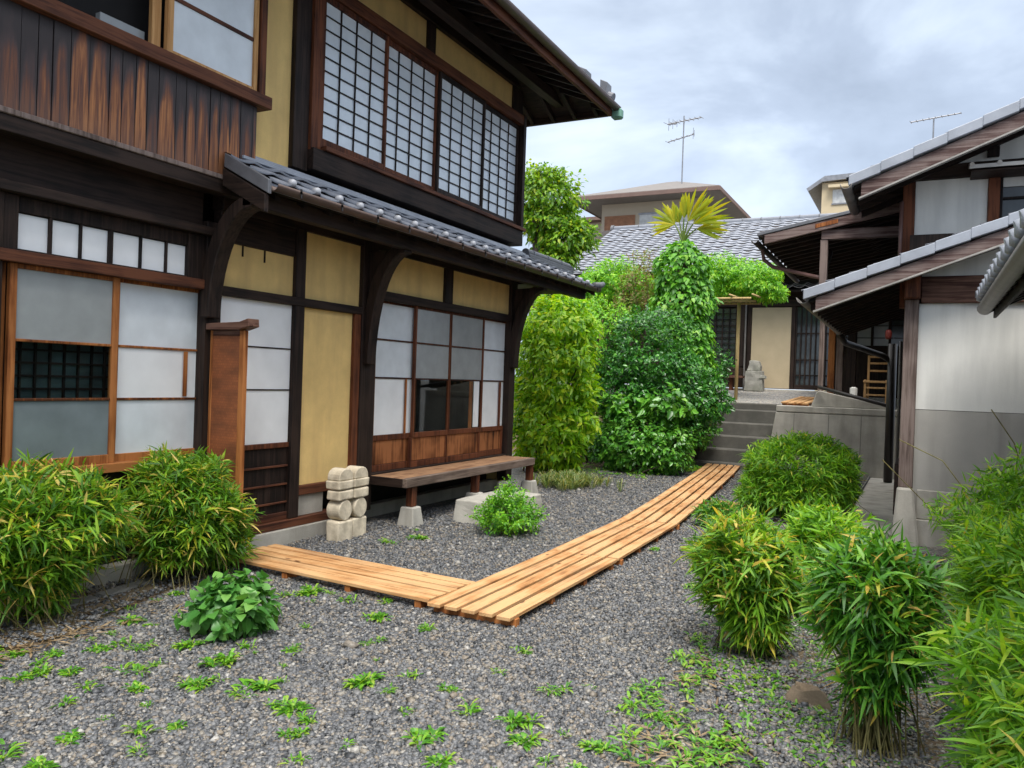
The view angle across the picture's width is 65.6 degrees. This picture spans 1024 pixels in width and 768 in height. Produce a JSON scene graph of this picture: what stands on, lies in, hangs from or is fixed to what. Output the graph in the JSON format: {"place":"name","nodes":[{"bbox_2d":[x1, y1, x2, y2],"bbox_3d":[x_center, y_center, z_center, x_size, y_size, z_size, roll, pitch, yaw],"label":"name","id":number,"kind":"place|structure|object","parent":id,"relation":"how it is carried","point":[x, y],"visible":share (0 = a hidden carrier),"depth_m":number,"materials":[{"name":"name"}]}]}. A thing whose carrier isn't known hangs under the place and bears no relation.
{"place":"outdoors","nodes":[
{"label":"outdoors","id":0,"kind":"place"},
{"bbox_2d":[0,453,976,767],"bbox_3d":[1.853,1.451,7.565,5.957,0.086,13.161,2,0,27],"label":"gravel","id":1,"kind":"structure","parent":0,"point":[338,718],"depth_m":3.81,"materials":[{"name":"gravel"}]},
{"bbox_2d":[0,738,26,761],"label":"weed","id":2,"kind":"object","parent":1,"relation":"on","point":[3,756],"visible":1,"depth_m":2.92,"materials":[{"name":"green plant"}]},
{"bbox_2d":[18,662,55,678],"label":"weed","id":3,"kind":"object","parent":1,"relation":"on","point":[46,671],"visible":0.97,"depth_m":3.68,"materials":[{"name":"green plant"}]},
{"bbox_2d":[54,727,84,745],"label":"weed","id":4,"kind":"object","parent":1,"relation":"on","point":[69,737],"visible":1,"depth_m":3.05,"materials":[{"name":"green plant"}]},
{"bbox_2d":[0,571,176,624],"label":"kerb","id":5,"kind":"structure","parent":1,"relation":"on","point":[121,588],"depth_m":5.00,"materials":[{"name":"stone"}]},
{"bbox_2d":[0,571,198,651],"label":"soil","id":6,"kind":"structure","parent":1,"relation":"on","point":[116,601],"depth_m":4.69,"materials":[{"name":"soil"}]},
{"bbox_2d":[0,448,145,631],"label":"bamboo bush","id":7,"kind":"object","parent":6,"relation":"on","point":[41,567],"visible":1,"depth_m":4.30,"materials":[{"name":"green plant"}]},
{"bbox_2d":[0,588,189,663],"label":"leaf litter","id":8,"kind":"object","parent":6,"relation":"on","point":[51,640],"visible":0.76,"depth_m":4.22,"materials":[{"name":"plant"}]},
{"bbox_2d":[114,441,263,592],"bbox_3d":[-2.228,0.888,5.486,0.923,1.012,1.058,2,0,27],"label":"bamboo bush","id":9,"kind":"object","parent":6,"relation":"on","point":[191,515],"visible":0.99,"depth_m":5.25,"materials":[{"name":"green plant"}]},
{"bbox_2d":[103,661,155,676],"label":"weed","id":10,"kind":"object","parent":1,"relation":"on","point":[135,666],"visible":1,"depth_m":3.77,"materials":[{"name":"green plant"}]},
{"bbox_2d":[120,719,162,739],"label":"weed","id":11,"kind":"object","parent":1,"relation":"on","point":[137,730],"visible":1,"depth_m":3.12,"materials":[{"name":"green plant"}]},
{"bbox_2d":[171,638,207,650],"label":"weed","id":12,"kind":"object","parent":1,"relation":"on","point":[190,644],"visible":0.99,"depth_m":4.11,"materials":[{"name":"green plant"}]},
{"bbox_2d":[178,675,215,693],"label":"weed","id":13,"kind":"object","parent":1,"relation":"on","point":[199,681],"visible":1,"depth_m":3.59,"materials":[{"name":"green plant"}]},
{"bbox_2d":[198,648,242,668],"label":"weed","id":14,"kind":"object","parent":1,"relation":"on","point":[221,657],"visible":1,"depth_m":3.91,"materials":[{"name":"green plant"}]},
{"bbox_2d":[174,568,282,642],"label":"broad leaved herb","id":15,"kind":"object","parent":1,"relation":"on","point":[233,610],"visible":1,"depth_m":4.28,"materials":[{"name":"green plant"}]},
{"bbox_2d":[206,318,258,568],"bbox_3d":[-2.090,0.433,5.854,0.430,1.824,0.110,2,0,27],"label":"wing screen","id":16,"kind":"object","parent":1,"relation":"on","point":[227,384],"visible":0.71,"depth_m":5.84,"materials":[{"name":"brown wood"}]},
{"bbox_2d":[233,676,280,691],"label":"weed","id":17,"kind":"object","parent":1,"relation":"on","point":[263,685],"visible":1,"depth_m":3.62,"materials":[{"name":"green plant"}]},
{"bbox_2d":[275,727,309,741],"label":"weed","id":18,"kind":"object","parent":1,"relation":"on","point":[283,733],"visible":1,"depth_m":3.16,"materials":[{"name":"green plant"}]},
{"bbox_2d":[271,695,315,718],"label":"weed","id":19,"kind":"object","parent":1,"relation":"on","point":[288,708],"visible":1,"depth_m":3.39,"materials":[{"name":"green plant"}]},
{"bbox_2d":[0,0,623,593],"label":"wooden house","id":20,"kind":"structure","parent":1,"relation":"on","point":[328,194],"depth_m":6.55,"materials":[{"name":"brown wood"}]},
{"bbox_2d":[18,196,187,276],"bbox_3d":[-2.668,-0.945,5.243,0.080,0.325,1.242,2,0,27],"label":"transom window","id":21,"kind":"structure","parent":20,"relation":"in","point":[43,235],"depth_m":5.16,"materials":[{"name":"paper"}]},
{"bbox_2d":[220,296,291,525],"bbox_3d":[-2.093,0.235,6.412,0.050,1.815,0.800,2,0,27],"label":"door","id":22,"kind":"structure","parent":20,"relation":"in","point":[269,344],"depth_m":6.54,"materials":[{"name":"paper"}]},
{"bbox_2d":[321,0,389,169],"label":"lattice window","id":23,"kind":"structure","parent":20,"relation":"in","point":[356,53],"depth_m":7.33,"materials":[{"name":"paper"}]},
{"bbox_2d":[385,40,437,190],"bbox_3d":[-1.048,-2.722,8.192,0.035,1.332,0.969,2,0,27],"label":"lattice window","id":24,"kind":"structure","parent":20,"relation":"in","point":[412,83],"depth_m":8.22,"materials":[{"name":"paper"}]},
{"bbox_2d":[435,71,485,210],"bbox_3d":[-0.574,-2.711,9.037,0.035,1.332,1.006,2,0,27],"label":"lattice window","id":25,"kind":"structure","parent":20,"relation":"in","point":[461,114],"depth_m":9.02,"materials":[{"name":"paper"}]},
{"bbox_2d":[483,104,519,224],"bbox_3d":[-0.161,-2.702,9.917,0.035,1.332,0.974,2,0,27],"label":"lattice window","id":26,"kind":"structure","parent":20,"relation":"in","point":[501,154],"depth_m":9.97,"materials":[{"name":"paper"}]},
{"bbox_2d":[326,519,352,541],"bbox_3d":[-1.507,1.290,6.933,0.144,0.207,0.206,2,0,27],"label":"stone block","id":27,"kind":"object","parent":1,"relation":"on","point":[338,530],"depth_m":6.86,"materials":[{"name":"stone"}]},
{"bbox_2d":[326,500,351,520],"bbox_3d":[-1.510,1.097,6.937,0.145,0.182,0.182,2,0,27],"label":"stone drum","id":28,"kind":"object","parent":27,"relation":"on","point":[339,510],"visible":0.91,"depth_m":6.88,"materials":[{"name":"stone"}]},
{"bbox_2d":[327,489,353,500],"bbox_3d":[-1.499,0.965,6.933,0.153,0.090,0.203,2,0,27],"label":"stone block","id":29,"kind":"object","parent":28,"relation":"on","point":[339,495],"depth_m":6.86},
{"bbox_2d":[326,479,353,489],"bbox_3d":[-1.505,0.874,6.936,0.162,0.079,0.209,2,0,27],"label":"stone block","id":30,"kind":"object","parent":29,"relation":"on","point":[340,485],"depth_m":6.86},
{"bbox_2d":[328,467,352,480],"bbox_3d":[-1.497,0.784,6.934,0.140,0.104,0.190,2,0,27],"label":"rounded stone","id":31,"kind":"object","parent":30,"relation":"on","point":[338,474],"visible":1,"depth_m":6.87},
{"bbox_2d":[228,544,474,607],"bbox_3d":[-1.201,1.337,5.617,1.914,0.074,0.545,2,0,30],"label":"duckboard","id":32,"kind":"object","parent":1,"relation":"on","point":[421,589],"visible":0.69,"depth_m":5.49,"materials":[{"name":"brown wood"}]},
{"bbox_2d":[348,516,365,536],"bbox_3d":[-1.421,1.291,7.125,0.143,0.206,0.202,2,0,27],"label":"stone block","id":33,"kind":"object","parent":1,"relation":"on","point":[359,527],"depth_m":7.08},
{"bbox_2d":[348,497,366,516],"bbox_3d":[-1.414,1.099,7.123,0.145,0.182,0.182,2,0,27],"label":"stone drum","id":34,"kind":"object","parent":33,"relation":"on","point":[359,506],"visible":0.62,"depth_m":7.07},
{"bbox_2d":[350,486,368,498],"bbox_3d":[-1.403,0.969,7.119,0.150,0.090,0.203,2,0,27],"label":"stone block","id":35,"kind":"object","parent":34,"relation":"on","point":[360,492],"depth_m":7.08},
{"bbox_2d":[353,477,368,487],"bbox_3d":[-1.407,0.877,7.122,0.163,0.081,0.206,2,0,27],"label":"stone block","id":36,"kind":"object","parent":35,"relation":"on","point":[360,482],"depth_m":7.08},
{"bbox_2d":[346,465,367,478],"bbox_3d":[-1.401,0.786,7.120,0.140,0.104,0.190,2,0,27],"label":"rounded stone","id":37,"kind":"object","parent":36,"relation":"on","point":[360,471],"visible":0.8,"depth_m":7.07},
{"bbox_2d":[342,671,387,690],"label":"weed","id":38,"kind":"object","parent":1,"relation":"on","point":[362,681],"visible":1,"depth_m":3.70,"materials":[{"name":"green plant"}]},
{"bbox_2d":[397,506,422,527],"bbox_3d":[-0.986,1.290,7.711,0.197,0.204,0.197,2,0,27],"label":"footing stone","id":39,"kind":"object","parent":1,"relation":"on","point":[410,517],"visible":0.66,"depth_m":7.64,"materials":[{"name":"concrete"}]},
{"bbox_2d":[401,725,448,751],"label":"weed","id":40,"kind":"object","parent":1,"relation":"on","point":[414,732],"visible":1,"depth_m":3.16,"materials":[{"name":"green plant"}]},
{"bbox_2d":[420,751,462,767],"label":"weed","id":41,"kind":"object","parent":1,"relation":"on","point":[434,758],"visible":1,"depth_m":2.97,"materials":[{"name":"green plant"}]},
{"bbox_2d":[465,492,482,496],"bbox_3d":[-0.419,1.304,8.814,0.197,0.204,0.197,2,0,27],"label":"footing stone","id":42,"kind":"object","parent":1,"relation":"on","point":[468,494],"visible":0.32,"depth_m":8.76,"materials":[{"name":"concrete"}]},
{"bbox_2d":[370,456,534,506],"bbox_3d":[-0.549,1.053,8.878,0.435,0.286,2.850,2,0,27],"label":"bench","id":43,"kind":"object","parent":42,"relation":"on","point":[411,480],"visible":1,"depth_m":8.41,"materials":[{"name":"brown wood"}]},
{"bbox_2d":[454,489,541,525],"bbox_3d":[-0.127,1.311,8.309,0.543,0.285,1.013,2,0,27],"label":"step stone","id":44,"kind":"object","parent":1,"relation":"on","point":[463,507],"visible":0.3,"depth_m":7.97,"materials":[{"name":"stone"}]},
{"bbox_2d":[465,474,549,536],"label":"feathery bush","id":45,"kind":"object","parent":1,"relation":"on","point":[498,517],"visible":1,"depth_m":7.33,"materials":[{"name":"green plant"}]},
{"bbox_2d":[493,709,544,731],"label":"weed","id":46,"kind":"object","parent":1,"relation":"on","point":[518,717],"visible":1,"depth_m":3.33,"materials":[{"name":"green plant"}]},
{"bbox_2d":[427,550,616,626],"bbox_3d":[0.156,1.384,5.521,0.580,0.073,1.832,2,0,27],"label":"duckboard","id":47,"kind":"object","parent":1,"relation":"on","point":[524,587],"visible":1,"depth_m":5.25,"materials":[{"name":"brown wood"}]},
{"bbox_2d":[503,730,549,751],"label":"weed","id":48,"kind":"object","parent":1,"relation":"on","point":[522,738],"visible":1,"depth_m":3.16,"materials":[{"name":"green plant"}]},
{"bbox_2d":[520,480,537,492],"bbox_3d":[0.212,1.318,10.041,0.197,0.204,0.197,2,0,27],"label":"footing stone","id":49,"kind":"object","parent":1,"relation":"on","point":[531,486],"visible":0.5,"depth_m":9.98,"materials":[{"name":"concrete"}]},
{"bbox_2d":[537,681,573,695],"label":"weed","id":50,"kind":"object","parent":1,"relation":"on","point":[555,692],"visible":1,"depth_m":3.67,"materials":[{"name":"green plant"}]},
{"bbox_2d":[512,294,604,472],"bbox_3d":[0.680,0.030,12.731,1.661,3.096,1.580,2,0,-6],"label":"lime shrub","id":51,"kind":"object","parent":1,"relation":"on","point":[541,395],"visible":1,"depth_m":12.32,"materials":[{"name":"green plant"}]},
{"bbox_2d":[523,158,602,372],"bbox_3d":[0.950,-1.982,18.663,2.462,6.719,1.950,2,0,27],"label":"tree","id":52,"kind":"object","parent":1,"relation":"on","point":[549,221],"visible":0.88,"depth_m":18.32,"materials":[{"name":"green plant"}]},
{"bbox_2d":[533,469,626,491],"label":"grass clump","id":53,"kind":"object","parent":1,"relation":"on","point":[569,479],"visible":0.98,"depth_m":10.73,"materials":[{"name":"green plant"}]},
{"bbox_2d":[536,458,623,471],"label":"soil","id":54,"kind":"structure","parent":1,"relation":"on","point":[593,466],"depth_m":13.51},
{"bbox_2d":[538,293,643,463],"bbox_3d":[1.239,-0.231,14.268,2.262,3.335,1.713,2,0,27],"label":"lime shrub","id":55,"kind":"object","parent":54,"relation":"on","point":[607,331],"visible":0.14,"depth_m":13.86,"materials":[{"name":"green plant"}]},
{"bbox_2d":[586,410,698,475],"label":"camellia shrub","id":56,"kind":"object","parent":54,"relation":"on","point":[663,458],"visible":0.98,"depth_m":12.63,"materials":[{"name":"green plant"}]},
{"bbox_2d":[598,382,697,467],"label":"broad leaf plant","id":57,"kind":"object","parent":54,"relation":"on","point":[676,412],"visible":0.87,"depth_m":12.72,"materials":[{"name":"green plant"}]},
{"bbox_2d":[588,302,735,462],"bbox_3d":[2.447,0.055,13.496,2.673,2.861,1.806,2,0,27],"label":"glossy shrub","id":58,"kind":"object","parent":54,"relation":"on","point":[644,378],"visible":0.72,"depth_m":13.15,"materials":[{"name":"green plant"}]},
{"bbox_2d":[576,738,620,754],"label":"weed","id":59,"kind":"object","parent":1,"relation":"on","point":[588,742],"visible":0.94,"depth_m":3.13,"materials":[{"name":"green plant"}]},
{"bbox_2d":[552,518,675,564],"bbox_3d":[0.976,1.402,7.158,0.580,0.073,1.827,2,0,26],"label":"duckboard","id":60,"kind":"object","parent":1,"relation":"on","point":[619,539],"visible":0.89,"depth_m":7.00,"materials":[{"name":"brown wood"}]},
{"bbox_2d":[622,496,704,529],"bbox_3d":[1.719,1.417,8.821,0.580,0.074,1.837,2,0,22],"label":"duckboard","id":61,"kind":"object","parent":1,"relation":"on","point":[662,514],"visible":0.8,"depth_m":8.67,"materials":[{"name":"brown wood"}]},
{"bbox_2d":[659,482,720,504],"bbox_3d":[2.363,1.430,10.435,0.580,0.074,1.657,2,0,21],"label":"duckboard","id":62,"kind":"object","parent":1,"relation":"on","point":[684,490],"visible":0.84,"depth_m":10.35,"materials":[{"name":"brown wood"}]},
{"bbox_2d":[681,471,732,488],"bbox_3d":[2.955,1.442,11.952,0.580,0.074,1.614,2,0,21],"label":"duckboard","id":63,"kind":"object","parent":1,"relation":"on","point":[704,478],"visible":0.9,"depth_m":11.87,"materials":[{"name":"brown wood"}]},
{"bbox_2d":[697,463,739,477],"bbox_3d":[3.496,1.453,13.370,0.580,0.072,1.440,2,0,20],"label":"duckboard","id":64,"kind":"object","parent":1,"relation":"on","point":[717,468],"visible":0.83,"depth_m":13.31,"materials":[{"name":"brown wood"}]},
{"bbox_2d":[594,613,847,767],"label":"ground cover","id":65,"kind":"object","parent":1,"relation":"on","point":[660,713],"visible":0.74,"depth_m":3.44,"materials":[{"name":"green plant"}]},
{"bbox_2d":[689,495,753,526],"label":"bamboo bush","id":66,"kind":"object","parent":1,"relation":"on","point":[718,505],"visible":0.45,"depth_m":8.14,"materials":[{"name":"green plant"}]},
{"bbox_2d":[693,402,781,469],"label":"steps","id":67,"kind":"structure","parent":1,"relation":"on","point":[743,425],"depth_m":14.63,"materials":[{"name":"concrete"}]},
{"bbox_2d":[596,623,941,767],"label":"leaf litter","id":68,"kind":"object","parent":1,"relation":"on","point":[678,736],"visible":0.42,"depth_m":3.24,"materials":[{"name":"plant"}]},
{"bbox_2d":[749,508,845,523],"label":"soil","id":69,"kind":"structure","parent":1,"relation":"on","point":[775,520],"depth_m":8.67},
{"bbox_2d":[731,427,876,519],"bbox_3d":[3.210,1.036,8.966,1.509,1.117,1.455,2,0,-18],"label":"bamboo bush","id":70,"kind":"object","parent":69,"relation":"on","point":[767,484],"visible":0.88,"depth_m":8.65,"materials":[{"name":"green plant"}]},
{"bbox_2d":[680,684,964,767],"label":"ground cover","id":71,"kind":"object","parent":1,"relation":"on","point":[738,739],"visible":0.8,"depth_m":3.23,"materials":[{"name":"green plant"}]},
{"bbox_2d":[771,391,900,479],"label":"retaining wall","id":72,"kind":"structure","parent":1,"relation":"on","point":[856,424],"depth_m":13.16,"materials":[{"name":"concrete"}]},
{"bbox_2d":[781,396,814,405],"bbox_3d":[5.458,0.324,14.839,0.450,0.074,2.496,2,2,27],"label":"duckboard","id":73,"kind":"object","parent":72,"relation":"on","point":[802,401],"visible":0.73,"depth_m":14.08,"materials":[{"name":"brown wood"}]},
{"bbox_2d":[721,552,966,767],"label":"soil","id":74,"kind":"structure","parent":1,"relation":"on","point":[929,742],"depth_m":3.61,"materials":[{"name":"soil"}]},
{"bbox_2d":[671,504,811,666],"bbox_3d":[1.248,1.100,4.326,0.776,0.898,0.827,2,0,-16],"label":"bamboo bush","id":75,"kind":"object","parent":74,"relation":"on","point":[744,569],"visible":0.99,"depth_m":4.12,"materials":[{"name":"green plant"}]},
{"bbox_2d":[782,678,837,706],"bbox_3d":[1.386,1.469,3.659,0.294,0.172,0.280,2,0,27],"label":"rock","id":76,"kind":"object","parent":74,"relation":"on","point":[798,691],"visible":0.46,"depth_m":3.62,"materials":[{"name":"stone"}]},
{"bbox_2d":[780,496,886,601],"bbox_3d":[2.116,1.139,5.272,0.887,0.753,1.191,2,0,27],"label":"bamboo bush","id":77,"kind":"object","parent":74,"relation":"on","point":[808,526],"visible":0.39,"depth_m":5.21,"materials":[{"name":"green plant"}]},
{"bbox_2d":[786,519,968,759],"bbox_3d":[1.446,1.012,3.198,0.683,0.982,0.697,2,0,27],"label":"bamboo bush","id":78,"kind":"object","parent":74,"relation":"on","point":[873,604],"visible":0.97,"depth_m":3.08,"materials":[{"name":"green plant"}]},
{"bbox_2d":[892,581,1023,767],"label":"bamboo bush","id":79,"kind":"object","parent":74,"relation":"on","point":[995,701],"visible":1,"depth_m":2.22,"materials":[{"name":"green plant"}]},
{"bbox_2d":[922,441,1023,618],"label":"bamboo bush","id":80,"kind":"object","parent":74,"relation":"on","point":[1003,492],"visible":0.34,"depth_m":4.78,"materials":[{"name":"green plant"}]},
{"bbox_2d":[882,409,1023,522],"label":"grass stalk","id":81,"kind":"object","parent":80,"relation":"on","point":[944,462],"depth_m":5.33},
{"bbox_2d":[935,493,1023,693],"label":"bamboo bush","id":82,"kind":"object","parent":74,"relation":"on","point":[988,571],"visible":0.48,"depth_m":3.44,"materials":[{"name":"green plant"}]},
{"bbox_2d":[751,97,1023,548],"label":"plaster house","id":83,"kind":"structure","parent":1,"relation":"on","point":[919,232],"depth_m":7.55,"materials":[{"name":"paint"}]},
{"bbox_2d":[999,178,1023,218],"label":"window","id":84,"kind":"structure","parent":83,"relation":"in","point":[1011,198],"depth_m":7.58,"materials":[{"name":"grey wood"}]},
{"bbox_2d":[975,209,1023,317],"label":"wing","id":85,"kind":"structure","parent":1,"relation":"on","point":[999,291],"depth_m":5.06,"materials":[{"name":"tile"}]},
{"bbox_2d":[512,396,695,459],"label":"earth bank","id":86,"kind":"structure","parent":0,"point":[694,456],"depth_m":15.73,"materials":[{"name":"soil"}]},
{"bbox_2d":[607,245,671,389],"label":"thin shrub","id":87,"kind":"object","parent":86,"relation":"on","point":[645,293],"visible":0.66,"depth_m":15.41,"materials":[{"name":"green plant"}]},
{"bbox_2d":[645,189,733,406],"bbox_3d":[3.175,-1.149,14.656,1.331,4.847,1.424,2,0,-13],"label":"palm","id":88,"kind":"object","parent":86,"relation":"on","point":[685,287],"visible":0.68,"depth_m":14.41,"materials":[{"name":"green plant"}]},
{"bbox_2d":[668,376,722,454],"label":"bush","id":89,"kind":"object","parent":86,"relation":"on","point":[706,440],"visible":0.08,"depth_m":14.14,"materials":[{"name":"green plant"}]},
{"bbox_2d":[569,181,750,232],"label":"hip roof house","id":90,"kind":"structure","parent":0,"point":[629,206],"depth_m":33.14,"materials":[{"name":"paint"}]},
{"bbox_2d":[638,209,692,224],"bbox_3d":[6.332,-6.527,32.774,2.350,1.200,0.045,2,0,27],"label":"window","id":91,"kind":"structure","parent":90,"relation":"in","point":[644,218],"depth_m":33.07,"materials":[{"name":"grey metal"}]},
{"bbox_2d":[665,116,703,183],"bbox_3d":[7.304,-9.828,33.918,1.564,3.250,0.771,2,0,27],"label":"antenna","id":92,"kind":"object","parent":90,"relation":"on","point":[675,122],"visible":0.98,"depth_m":33.90,"materials":[{"name":"grey metal"}]},
{"bbox_2d":[560,383,900,408],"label":"terrace","id":93,"kind":"structure","parent":0,"point":[771,397],"depth_m":16.65,"materials":[{"name":"concrete"}]},
{"bbox_2d":[564,254,654,391],"bbox_3d":[2.058,-1.218,16.516,2.148,2.934,1.625,2,0,27],"label":"wisteria","id":94,"kind":"object","parent":93,"relation":"on","point":[606,277],"visible":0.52,"depth_m":16.17,"materials":[{"name":"green plant"}]},
{"bbox_2d":[581,293,762,399],"bbox_3d":[3.265,-0.723,16.265,3.680,2.080,1.503,2,0,27],"label":"pergola","id":95,"kind":"object","parent":93,"relation":"on","point":[738,303],"visible":0.25,"depth_m":15.87,"materials":[{"name":"brown wood"}]},
{"bbox_2d":[701,249,790,306],"bbox_3d":[4.579,-2.080,15.878,1.974,1.171,1.768,2,0,27],"label":"wisteria","id":96,"kind":"object","parent":95,"relation":"attached to","point":[742,281],"visible":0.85,"depth_m":15.41,"materials":[{"name":"green plant"}]},
{"bbox_2d":[545,212,866,391],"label":"back building","id":97,"kind":"structure","parent":93,"relation":"on","point":[780,341],"depth_m":18.57,"materials":[{"name":"tile"}]},
{"bbox_2d":[707,308,742,367],"bbox_3d":[5.011,-1.068,18.802,1.040,1.440,0.100,2,0,27],"label":"lattice window","id":98,"kind":"structure","parent":97,"relation":"in","point":[724,321],"depth_m":18.79,"materials":[{"name":"brown wood"}]},
{"bbox_2d":[751,307,791,388],"bbox_3d":[5.968,-0.833,18.312,0.875,1.860,0.050,2,0,27],"label":"wall panel","id":99,"kind":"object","parent":97,"relation":"in","point":[771,327],"depth_m":18.26,"materials":[{"name":"paint"}]},
{"bbox_2d":[794,307,828,389],"bbox_3d":[7.008,-0.794,17.783,1.260,1.880,0.080,2,0,27],"label":"lattice door","id":100,"kind":"structure","parent":97,"relation":"in","point":[807,334],"depth_m":17.94,"materials":[{"name":"brown wood"}]},
{"bbox_2d":[703,342,736,391],"bbox_3d":[3.904,-0.232,15.861,1.187,1.266,0.813,2,0,27],"label":"sapling","id":101,"kind":"object","parent":93,"relation":"on","point":[724,364],"visible":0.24,"depth_m":15.66,"materials":[{"name":"green plant"}]},
{"bbox_2d":[744,360,765,391],"bbox_3d":[5.539,-0.183,18.034,0.476,0.718,0.321,2,0,27],"label":"carved stone","id":102,"kind":"object","parent":93,"relation":"on","point":[755,376],"visible":1,"depth_m":17.93,"materials":[{"name":"stone"}]},
{"bbox_2d":[817,317,903,397],"bbox_3d":[6.812,-0.523,15.311,1.630,1.896,4.950,2,0,27],"label":"porch","id":103,"kind":"object","parent":93,"relation":"on","point":[847,368],"visible":0.16,"depth_m":16.20,"materials":[{"name":"brown wood"}]},
{"bbox_2d":[836,320,903,349],"bbox_3d":[7.434,-1.084,16.381,1.360,0.745,0.070,2,0,27],"label":"window","id":104,"kind":"structure","parent":103,"relation":"in","point":[864,337],"depth_m":16.30,"materials":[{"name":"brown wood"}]},
{"bbox_2d":[863,356,886,402],"bbox_3d":[6.181,-0.037,13.442,0.410,0.900,0.380,2,0,27],"label":"chair","id":105,"kind":"object","parent":93,"relation":"on","point":[865,395],"visible":0.62,"depth_m":13.37,"materials":[{"name":"brown wood"}]},
{"bbox_2d":[719,367,744,389],"bbox_3d":[5.044,-0.114,18.323,0.600,0.540,0.300,2,0,27],"label":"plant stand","id":106,"kind":"object","parent":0,"point":[731,377],"visible":0.51,"depth_m":18.22,"materials":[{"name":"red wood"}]},
{"bbox_2d":[510,0,1023,390],"label":"sky","id":107,"kind":"structure","parent":0,"point":[789,95],"materials":[{"name":"white"}]},
{"bbox_2d":[807,173,853,390],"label":"beige block","id":108,"kind":"structure","parent":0,"point":[826,194],"depth_m":42.00,"materials":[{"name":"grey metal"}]},
{"bbox_2d":[831,189,846,204],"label":"window","id":109,"kind":"structure","parent":108,"relation":"in","point":[838,197],"depth_m":41.82,"materials":[{"name":"white glass"}]},
{"bbox_2d":[850,478,893,537],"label":"path","id":110,"kind":"structure","parent":0,"point":[876,500],"depth_m":9.99,"materials":[{"name":"concrete"}]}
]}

